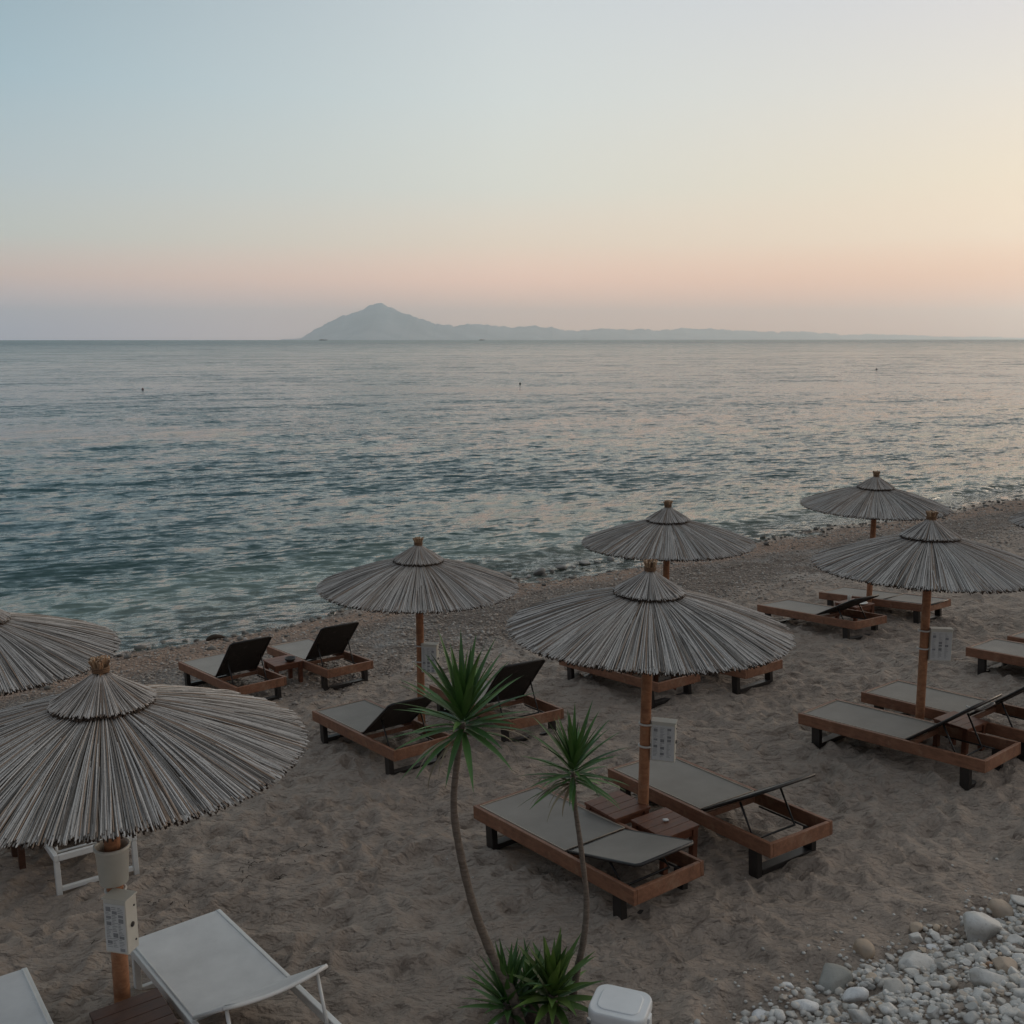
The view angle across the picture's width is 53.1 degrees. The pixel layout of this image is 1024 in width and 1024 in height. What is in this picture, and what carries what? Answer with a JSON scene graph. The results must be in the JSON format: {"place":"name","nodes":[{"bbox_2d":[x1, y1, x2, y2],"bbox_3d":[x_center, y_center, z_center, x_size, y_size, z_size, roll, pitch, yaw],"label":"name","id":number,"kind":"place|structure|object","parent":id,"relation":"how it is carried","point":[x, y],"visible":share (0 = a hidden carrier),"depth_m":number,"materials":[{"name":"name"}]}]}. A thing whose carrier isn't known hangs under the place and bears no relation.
{"place":"outdoors","nodes":[
{"label":"outdoors","id":0,"kind":"place"},
{"bbox_2d":[0,499,1023,1023],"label":"ground","id":1,"kind":"structure","parent":0,"point":[370,909],"depth_m":9.22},
{"bbox_2d":[11,845,25,869],"bbox_3d":[-4.715,3.080,9.367,0.420,0.500,0.417,-7,12,-35],"label":"side table","id":2,"kind":"object","parent":1,"relation":"on","point":[18,852],"visible":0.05,"depth_m":9.32,"materials":[{"name":"brown wood"}]},
{"bbox_2d":[0,967,53,1023],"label":"sun lounger","id":3,"kind":"object","parent":1,"relation":"on","point":[21,1001],"visible":1,"depth_m":6.57,"materials":[{"name":"white paint"}]},
{"bbox_2d":[0,609,122,695],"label":"beach umbrella","id":4,"kind":"object","parent":1,"relation":"on","point":[39,651],"visible":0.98,"depth_m":9.12,"materials":[{"name":"grey wicker"}]},
{"bbox_2d":[44,833,139,895],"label":"sun lounger","id":5,"kind":"object","parent":1,"relation":"on","point":[56,857],"visible":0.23,"depth_m":8.98,"materials":[{"name":"white paint"}]},
{"bbox_2d":[89,988,178,1023],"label":"side table","id":6,"kind":"object","parent":1,"relation":"on","point":[150,1007],"visible":1,"depth_m":6.34,"materials":[{"name":"brown wood"}]},
{"bbox_2d":[0,655,309,1002],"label":"beach umbrella","id":7,"kind":"object","parent":1,"relation":"on","point":[105,754],"visible":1,"depth_m":5.91,"materials":[{"name":"grey wicker"}]},
{"bbox_2d":[93,836,130,887],"bbox_3d":[-2.545,2.237,6.532,0.230,0.252,0.227,0,10,0],"label":"bucket","id":8,"kind":"object","parent":7,"relation":"attached to","point":[113,869],"visible":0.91,"depth_m":6.46,"materials":[{"name":"beige plastic"}]},
{"bbox_2d":[101,884,138,954],"bbox_3d":[-2.495,2.573,6.527,0.264,0.370,0.241,2,10,14],"label":"strongbox","id":9,"kind":"object","parent":7,"relation":"attached to","point":[120,920],"visible":0.98,"depth_m":6.41,"materials":[{"name":"beige plastic"}]},
{"bbox_2d":[91,844,328,943],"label":"seaweed scraps","id":10,"kind":"object","parent":1,"relation":"on","point":[249,875],"visible":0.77,"depth_m":8.98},
{"bbox_2d":[206,634,225,640],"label":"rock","id":11,"kind":"object","parent":1,"relation":"on","point":[212,637],"visible":0.98,"depth_m":19.06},
{"bbox_2d":[178,635,286,700],"bbox_3d":[-4.193,2.247,15.203,0.760,0.998,2.150,-8,8,-38],"label":"sun lounger","id":12,"kind":"object","parent":1,"relation":"on","point":[217,670],"visible":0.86,"depth_m":14.84,"materials":[{"name":"stained wood"},{"name":"mesh fabric"},{"name":"black metal"}]},
{"bbox_2d":[130,909,340,1023],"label":"sun lounger","id":13,"kind":"object","parent":1,"relation":"on","point":[196,969],"visible":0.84,"depth_m":6.85,"materials":[{"name":"white paint"}]},
{"bbox_2d":[263,654,302,682],"bbox_3d":[-3.452,2.479,15.481,0.460,0.500,0.417,-7,12,-37],"label":"side table","id":14,"kind":"object","parent":1,"relation":"on","point":[277,664],"visible":0.71,"depth_m":15.40,"materials":[{"name":"brown wood"}]},
{"bbox_2d":[285,656,295,661],"bbox_3d":[-3.332,2.213,15.386,0.170,0.055,0.170,0,10,0],"label":"bowl","id":15,"kind":"object","parent":14,"relation":"on","point":[290,658],"visible":1,"depth_m":15.38,"materials":[{"name":"ceramic"}]},
{"bbox_2d":[267,621,373,690],"bbox_3d":[-3.027,2.112,15.932,0.760,0.998,2.150,-7,8,-36],"label":"sun lounger","id":16,"kind":"object","parent":1,"relation":"on","point":[332,640],"visible":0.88,"depth_m":15.46,"materials":[{"name":"stained wood"},{"name":"mesh fabric"},{"name":"black metal"}]},
{"bbox_2d":[312,694,452,774],"bbox_3d":[-1.598,2.483,12.237,0.760,0.893,2.150,-7,7,-35],"label":"sun lounger","id":17,"kind":"object","parent":1,"relation":"on","point":[354,721],"visible":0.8,"depth_m":11.95,"materials":[{"name":"stained wood"},{"name":"mesh fabric"},{"name":"black metal"}]},
{"bbox_2d":[316,536,518,733],"bbox_3d":[-1.159,1.604,12.782,2.490,2.630,2.514,0,10,0],"label":"beach umbrella","id":18,"kind":"object","parent":1,"relation":"on","point":[418,578],"visible":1,"depth_m":12.11,"materials":[{"name":"grey wicker"}]},
{"bbox_2d":[414,642,438,673],"bbox_3d":[-1.063,1.810,12.788,0.318,0.370,0.143,2,10,14],"label":"strongbox","id":19,"kind":"object","parent":18,"relation":"attached to","point":[428,649],"visible":0.95,"depth_m":12.71,"materials":[{"name":"beige plastic"}]},
{"bbox_2d":[386,631,538,1023],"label":"yucca tree","id":20,"kind":"object","parent":1,"relation":"on","point":[463,692],"visible":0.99,"depth_m":6.29,"materials":[{"name":"green plant"}]},
{"bbox_2d":[429,658,563,741],"bbox_3d":[-0.253,2.264,13.093,0.760,1.008,2.150,-6,6,-30],"label":"sun lounger","id":21,"kind":"object","parent":1,"relation":"on","point":[529,671],"visible":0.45,"depth_m":12.52,"materials":[{"name":"stained wood"},{"name":"mesh fabric"},{"name":"black metal"}]},
{"bbox_2d":[458,938,566,1023],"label":"yucca shrub","id":22,"kind":"object","parent":1,"relation":"on","point":[506,1014],"visible":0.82,"depth_m":6.65,"materials":[{"name":"green plant"}]},
{"bbox_2d":[21,499,1023,1015],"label":"shingle","id":23,"kind":"object","parent":1,"relation":"on","point":[813,569],"visible":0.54,"depth_m":20.95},
{"bbox_2d":[35,498,1021,689],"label":"shallow stones","id":24,"kind":"object","parent":1,"relation":"on","point":[127,656],"visible":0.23,"depth_m":23.26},
{"bbox_2d":[488,939,570,1023],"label":"yucca shrub","id":25,"kind":"object","parent":1,"relation":"on","point":[530,1017],"visible":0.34,"depth_m":6.76,"materials":[{"name":"green plant"}]},
{"bbox_2d":[506,928,601,1023],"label":"yucca shrub","id":26,"kind":"object","parent":1,"relation":"on","point":[553,969],"visible":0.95,"depth_m":6.61,"materials":[{"name":"green plant"}]},
{"bbox_2d":[517,701,628,1011],"bbox_3d":[0.379,2.321,6.688,0.740,2.176,0.761,0,10,0],"label":"yucca tree","id":27,"kind":"object","parent":1,"relation":"on","point":[574,748],"visible":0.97,"depth_m":6.56,"materials":[{"name":"green plant"}]},
{"bbox_2d":[473,785,703,919],"bbox_3d":[0.588,2.852,8.791,0.760,0.594,2.150,-7,8,-36],"label":"sun lounger","id":28,"kind":"object","parent":1,"relation":"on","point":[513,820],"visible":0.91,"depth_m":8.54,"materials":[{"name":"stained wood"},{"name":"mesh fabric"},{"name":"black metal"}]},
{"bbox_2d":[584,790,649,843],"bbox_3d":[0.945,2.868,9.226,0.420,0.500,0.417,-7,12,-35],"label":"side table","id":29,"kind":"object","parent":1,"relation":"on","point":[630,807],"visible":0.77,"depth_m":9.13,"materials":[{"name":"brown wood"}]},
{"bbox_2d":[588,984,651,1023],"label":"cooler","id":30,"kind":"object","parent":1,"relation":"on","point":[611,1004],"visible":1,"depth_m":6.35,"materials":[{"name":"plastic"}]},
{"bbox_2d":[559,660,700,708],"bbox_3d":[1.599,2.124,14.351,0.760,0.842,2.150,-7,7,-34],"label":"sun lounger","id":31,"kind":"object","parent":1,"relation":"on","point":[685,682],"visible":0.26,"depth_m":13.68,"materials":[{"name":"stained wood"},{"name":"woven sling fabric"},{"name":"black metal"}]},
{"bbox_2d":[505,559,795,804],"bbox_3d":[1.188,1.778,9.093,2.511,2.770,2.493,0,10,0],"label":"beach umbrella","id":32,"kind":"object","parent":1,"relation":"on","point":[648,622],"visible":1,"depth_m":8.41,"materials":[{"name":"grey wicker"}]},
{"bbox_2d":[638,717,677,762],"bbox_3d":[1.291,2.026,9.107,0.342,0.370,0.140,3,10,16],"label":"strongbox","id":33,"kind":"object","parent":32,"relation":"attached to","point":[663,742],"visible":0.94,"depth_m":9.05,"materials":[{"name":"beige plastic"}]},
{"bbox_2d":[631,807,698,874],"bbox_3d":[1.324,2.934,8.913,0.420,0.500,0.417,-7,12,-35],"label":"side table","id":34,"kind":"object","parent":1,"relation":"on","point":[677,825],"visible":0.67,"depth_m":8.83,"materials":[{"name":"brown wood"}]},
{"bbox_2d":[581,500,756,579],"bbox_3d":[2.247,1.127,14.894,2.514,2.627,2.517,0,10,0],"label":"beach umbrella","id":35,"kind":"object","parent":1,"relation":"on","point":[667,534],"visible":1,"depth_m":14.19,"materials":[{"name":"grey wicker"}]},
{"bbox_2d":[608,756,832,878],"bbox_3d":[1.851,2.599,9.482,0.760,0.830,2.150,-7,8,-32],"label":"sun lounger","id":36,"kind":"object","parent":1,"relation":"on","point":[685,789],"visible":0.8,"depth_m":9.26,"materials":[{"name":"stained wood"},{"name":"woven sling fabric"},{"name":"black metal"}]},
{"bbox_2d":[720,658,782,694],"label":"sun lounger","id":37,"kind":"object","parent":1,"relation":"on","point":[766,670],"visible":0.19,"depth_m":13.88,"materials":[{"name":"brown wood"}]},
{"bbox_2d":[751,1009,766,1018],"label":"stone","id":38,"kind":"object","parent":1,"relation":"on","point":[757,1013],"visible":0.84,"depth_m":6.62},
{"bbox_2d":[774,1008,785,1021],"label":"stone","id":39,"kind":"object","parent":1,"relation":"on","point":[779,1014],"visible":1,"depth_m":6.53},
{"bbox_2d":[785,1011,797,1018],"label":"stone","id":40,"kind":"object","parent":1,"relation":"on","point":[791,1014],"visible":1,"depth_m":6.56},
{"bbox_2d":[794,999,818,1013],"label":"stone","id":41,"kind":"object","parent":1,"relation":"on","point":[810,1006],"visible":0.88,"depth_m":6.64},
{"bbox_2d":[757,594,886,639],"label":"sun lounger","id":42,"kind":"object","parent":1,"relation":"on","point":[800,610],"visible":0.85,"depth_m":16.98,"materials":[{"name":"stained wood"},{"name":"woven sling fabric"},{"name":"black metal"}]},
{"bbox_2d":[826,1016,835,1023],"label":"stone","id":43,"kind":"object","parent":1,"relation":"on","point":[830,1019],"visible":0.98,"depth_m":6.41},
{"bbox_2d":[818,963,852,993],"bbox_3d":[2.190,3.201,6.945,0.228,0.174,0.234,3,10,19],"label":"boulder","id":44,"kind":"object","parent":1,"relation":"on","point":[833,976],"visible":0.72,"depth_m":6.92,"materials":[{"name":"stone"}]},
{"bbox_2d":[832,1008,841,1016],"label":"stone","id":45,"kind":"object","parent":1,"relation":"on","point":[835,1011],"visible":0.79,"depth_m":6.48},
{"bbox_2d":[835,598,874,621],"bbox_3d":[5.869,1.800,17.562,0.500,0.500,0.447,-6,12,-33],"label":"side table","id":46,"kind":"object","parent":1,"relation":"on","point":[868,606],"visible":0.42,"depth_m":17.41,"materials":[{"name":"brown wood"}]},
{"bbox_2d":[842,987,868,1002],"bbox_3d":[2.236,3.146,6.663,0.163,0.109,0.108,3,10,17],"label":"stone","id":47,"kind":"object","parent":1,"relation":"on","point":[853,994],"visible":0.98,"depth_m":6.63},
{"bbox_2d":[694,858,1023,1023],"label":"gravel","id":48,"kind":"structure","parent":1,"relation":"on","point":[825,1008],"depth_m":6.71,"materials":[{"name":"gravel"}]},
{"bbox_2d":[847,1009,871,1023],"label":"stone","id":49,"kind":"object","parent":1,"relation":"on","point":[858,1015],"visible":0.98,"depth_m":6.36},
{"bbox_2d":[853,938,874,959],"bbox_3d":[2.505,3.104,7.260,0.118,0.121,0.146,-6,11,-31],"label":"stone","id":50,"kind":"object","parent":1,"relation":"on","point":[864,948],"visible":1,"depth_m":7.23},
{"bbox_2d":[861,981,875,989],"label":"stone","id":51,"kind":"object","parent":1,"relation":"on","point":[871,986],"visible":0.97,"depth_m":6.75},
{"bbox_2d":[800,471,952,611],"bbox_3d":[6.256,0.622,17.809,2.502,2.695,2.491,0,10,0],"label":"beach umbrella","id":52,"kind":"object","parent":1,"relation":"on","point":[875,498],"visible":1,"depth_m":17.14,"materials":[{"name":"grey wicker"}]},
{"bbox_2d":[819,586,950,623],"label":"sun lounger","id":53,"kind":"object","parent":1,"relation":"on","point":[904,601],"visible":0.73,"depth_m":17.92,"materials":[{"name":"brown wood"}]},
{"bbox_2d":[877,977,892,988],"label":"stone","id":54,"kind":"object","parent":1,"relation":"on","point":[880,984],"visible":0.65,"depth_m":6.74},
{"bbox_2d":[878,1002,897,1015],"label":"stone","id":55,"kind":"object","parent":1,"relation":"on","point":[891,1006],"visible":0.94,"depth_m":6.38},
{"bbox_2d":[883,1015,893,1023],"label":"stone","id":56,"kind":"object","parent":1,"relation":"on","point":[887,1019],"visible":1,"depth_m":6.24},
{"bbox_2d":[884,995,896,1003],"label":"stone","id":57,"kind":"object","parent":1,"relation":"on","point":[887,998],"visible":0.83,"depth_m":6.47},
{"bbox_2d":[885,964,895,973],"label":"stone","id":58,"kind":"object","parent":1,"relation":"on","point":[889,968],"visible":0.59,"depth_m":6.93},
{"bbox_2d":[883,978,904,994],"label":"stone","id":59,"kind":"object","parent":1,"relation":"on","point":[894,985],"visible":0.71,"depth_m":6.65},
{"bbox_2d":[898,1007,911,1017],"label":"stone","id":60,"kind":"object","parent":1,"relation":"on","point":[903,1011],"visible":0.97,"depth_m":6.30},
{"bbox_2d":[904,984,912,993],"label":"stone","id":61,"kind":"object","parent":1,"relation":"on","point":[908,988],"visible":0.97,"depth_m":6.63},
{"bbox_2d":[798,693,1020,790],"bbox_3d":[4.227,2.277,11.053,0.760,0.917,2.150,-8,9,-39],"label":"sun lounger","id":62,"kind":"object","parent":1,"relation":"on","point":[839,719],"visible":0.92,"depth_m":10.96,"materials":[{"name":"stained wood"},{"name":"woven sling fabric"},{"name":"black metal"}]},
{"bbox_2d":[966,702,994,710],"bbox_3d":[4.894,2.021,10.706,0.042,0.130,0.310,-8,9,-39],"label":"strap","id":63,"kind":"object","parent":62,"relation":"hanging from","point":[983,708],"visible":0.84,"depth_m":10.67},
{"bbox_2d":[902,997,916,1005],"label":"stone","id":64,"kind":"object","parent":1,"relation":"on","point":[908,1001],"visible":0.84,"depth_m":6.43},
{"bbox_2d":[904,968,919,980],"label":"stone","id":65,"kind":"object","parent":1,"relation":"on","point":[909,971],"visible":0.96,"depth_m":6.82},
{"bbox_2d":[909,922,922,932],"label":"stone","id":66,"kind":"object","parent":1,"relation":"on","point":[915,926],"visible":0.87,"depth_m":7.52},
{"bbox_2d":[909,932,922,943],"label":"stone","id":67,"kind":"object","parent":1,"relation":"on","point":[915,936],"visible":1,"depth_m":7.34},
{"bbox_2d":[809,510,1023,742],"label":"beach umbrella","id":68,"kind":"object","parent":1,"relation":"on","point":[929,555],"visible":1,"depth_m":10.74,"materials":[{"name":"grey wicker"}]},
{"bbox_2d":[916,627,953,661],"bbox_3d":[4.691,1.459,11.383,0.365,0.370,0.142,1,10,8],"label":"strongbox","id":69,"kind":"object","parent":68,"relation":"attached to","point":[940,645],"visible":1,"depth_m":11.31,"materials":[{"name":"beige plastic"}]},
{"bbox_2d":[898,950,934,968],"bbox_3d":[2.772,3.108,7.010,0.223,0.152,0.248,7,12,35],"label":"boulder","id":70,"kind":"object","parent":1,"relation":"on","point":[909,959],"visible":0.59,"depth_m":6.99,"materials":[{"name":"stone"}]},
{"bbox_2d":[913,974,929,984],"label":"stone","id":71,"kind":"object","parent":1,"relation":"on","point":[918,979],"visible":0.55,"depth_m":6.74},
{"bbox_2d":[917,1000,929,1005],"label":"stone","id":72,"kind":"object","parent":1,"relation":"on","point":[922,1002],"visible":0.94,"depth_m":6.37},
{"bbox_2d":[926,944,939,950],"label":"stone","id":73,"kind":"object","parent":1,"relation":"on","point":[929,946],"visible":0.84,"depth_m":7.28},
{"bbox_2d":[926,1004,940,1018],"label":"stone","id":74,"kind":"object","parent":1,"relation":"on","point":[932,1011],"visible":1,"depth_m":6.19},
{"bbox_2d":[930,931,939,940],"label":"stone","id":75,"kind":"object","parent":1,"relation":"on","point":[935,935],"visible":1,"depth_m":7.38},
{"bbox_2d":[930,981,942,988],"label":"stone","id":76,"kind":"object","parent":1,"relation":"on","point":[937,984],"visible":0.99,"depth_m":6.57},
{"bbox_2d":[933,951,942,958],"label":"stone","id":77,"kind":"object","parent":1,"relation":"on","point":[936,954],"visible":0.88,"depth_m":7.16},
{"bbox_2d":[936,962,947,970],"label":"stone","id":78,"kind":"object","parent":1,"relation":"on","point":[941,966],"visible":1,"depth_m":6.84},
{"bbox_2d":[861,679,1023,761],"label":"sun lounger","id":79,"kind":"object","parent":1,"relation":"on","point":[898,696],"visible":0.71,"depth_m":11.85,"materials":[{"name":"stained wood"},{"name":"woven sling fabric"},{"name":"black metal"}]},
{"bbox_2d":[949,979,958,988],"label":"stone","id":80,"kind":"object","parent":1,"relation":"on","point":[953,983],"visible":0.98,"depth_m":6.59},
{"bbox_2d":[947,951,960,958],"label":"stone","id":81,"kind":"object","parent":1,"relation":"on","point":[950,954],"visible":0.76,"depth_m":7.07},
{"bbox_2d":[932,711,987,754],"bbox_3d":[4.865,2.501,11.150,0.400,0.500,0.397,-7,12,-35],"label":"side table","id":82,"kind":"object","parent":1,"relation":"on","point":[963,723],"visible":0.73,"depth_m":11.06,"materials":[{"name":"brown wood"}]},
{"bbox_2d":[959,958,970,966],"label":"stone","id":83,"kind":"object","parent":1,"relation":"on","point":[965,962],"visible":0.98,"depth_m":6.86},
{"bbox_2d":[964,943,977,954],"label":"stone","id":84,"kind":"object","parent":1,"relation":"on","point":[969,948],"visible":0.73,"depth_m":7.03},
{"bbox_2d":[963,1010,979,1023],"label":"stone","id":85,"kind":"object","parent":1,"relation":"on","point":[969,1017],"visible":0.94,"depth_m":6.07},
{"bbox_2d":[964,1001,978,1011],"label":"stone","id":86,"kind":"object","parent":1,"relation":"on","point":[971,1006],"visible":0.84,"depth_m":6.14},
{"bbox_2d":[972,951,986,961],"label":"stone","id":87,"kind":"object","parent":1,"relation":"on","point":[977,955],"visible":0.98,"depth_m":6.93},
{"bbox_2d":[972,988,992,1002],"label":"stone","id":88,"kind":"object","parent":1,"relation":"on","point":[978,991],"visible":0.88,"depth_m":6.29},
{"bbox_2d":[963,911,1002,942],"bbox_3d":[3.405,2.998,7.405,0.301,0.248,0.282,1,10,6],"label":"boulder","id":89,"kind":"object","parent":1,"relation":"on","point":[983,927],"visible":0.88,"depth_m":7.30,"materials":[{"name":"stone"}]},
{"bbox_2d":[969,967,1009,986],"bbox_3d":[3.058,2.985,6.524,0.264,0.144,0.182,8,12,38],"label":"boulder","id":90,"kind":"object","parent":1,"relation":"on","point":[981,976],"visible":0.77,"depth_m":6.50,"materials":[{"name":"stone"}]},
{"bbox_2d":[966,638,1023,674],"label":"sun lounger","id":91,"kind":"object","parent":1,"relation":"on","point":[1003,652],"visible":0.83,"depth_m":14.02,"materials":[{"name":"brown wood"}]},
{"bbox_2d":[987,899,1013,918],"bbox_3d":[3.710,3.027,7.749,0.152,0.156,0.188,-7,12,-35],"label":"boulder","id":92,"kind":"object","parent":1,"relation":"on","point":[1000,908],"visible":0.83,"depth_m":7.71,"materials":[{"name":"beige stone"}]},
{"bbox_2d":[996,997,1006,1004],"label":"stone","id":93,"kind":"object","parent":1,"relation":"on","point":[999,1000],"visible":0.96,"depth_m":6.21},
{"bbox_2d":[999,945,1010,956],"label":"stone","id":94,"kind":"object","parent":1,"relation":"on","point":[1003,949],"visible":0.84,"depth_m":6.97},
{"bbox_2d":[992,956,1018,973],"bbox_3d":[3.228,2.969,6.683,0.149,0.101,0.165,2,10,9],"label":"stone","id":95,"kind":"object","parent":1,"relation":"on","point":[1002,963],"visible":0.71,"depth_m":6.67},
{"bbox_2d":[1001,1007,1020,1018],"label":"stone","id":96,"kind":"object","parent":1,"relation":"on","point":[1011,1012],"visible":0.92,"depth_m":6.00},
{"bbox_2d":[1008,973,1019,983],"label":"stone","id":97,"kind":"object","parent":1,"relation":"on","point":[1014,977],"visible":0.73,"depth_m":6.45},
{"bbox_2d":[1008,966,1021,974],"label":"stone","id":98,"kind":"object","parent":1,"relation":"on","point":[1012,970],"visible":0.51,"depth_m":6.55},
{"bbox_2d":[1007,631,1023,642],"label":"sun lounger","id":99,"kind":"object","parent":1,"relation":"on","point":[1017,637],"visible":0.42,"depth_m":14.64,"materials":[{"name":"fabric"}]},
{"bbox_2d":[1007,934,1023,944],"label":"stone","id":100,"kind":"object","parent":1,"relation":"on","point":[1013,938],"visible":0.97,"depth_m":7.09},
{"bbox_2d":[1008,512,1023,527],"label":"beach umbrella","id":101,"kind":"object","parent":1,"relation":"on","point":[1017,519],"visible":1,"depth_m":14.23,"materials":[{"name":"grey wicker"}]},
{"bbox_2d":[1010,894,1023,906],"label":"stone","id":102,"kind":"object","parent":1,"relation":"on","point":[1017,900],"visible":0.99,"depth_m":7.76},
{"bbox_2d":[1011,953,1023,958],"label":"stone","id":103,"kind":"object","parent":1,"relation":"on","point":[1017,955],"visible":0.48,"depth_m":6.83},
{"bbox_2d":[1013,988,1023,999],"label":"stone","id":104,"kind":"object","parent":1,"relation":"on","point":[1018,992],"visible":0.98,"depth_m":6.24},
{"bbox_2d":[0,340,1023,654],"bbox_3d":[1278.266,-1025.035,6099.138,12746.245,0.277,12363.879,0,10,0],"label":"sea","id":105,"kind":"structure","parent":0,"point":[192,490],"depth_m":51.31,"materials":[{"name":"liquid"}]},
{"bbox_2d":[533,568,545,574],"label":"wash rock","id":106,"kind":"object","parent":105,"relation":"in","point":[539,571],"visible":1,"depth_m":24.52,"materials":[{"name":"stone"}]},
{"bbox_2d":[0,0,1023,339],"label":"sky","id":107,"kind":"structure","parent":0,"point":[170,169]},
{"bbox_2d":[281,303,1023,339],"bbox_3d":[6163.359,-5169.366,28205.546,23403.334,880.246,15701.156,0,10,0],"label":"mountain","id":108,"kind":"structure","parent":0,"point":[379,321],"depth_m":25557.70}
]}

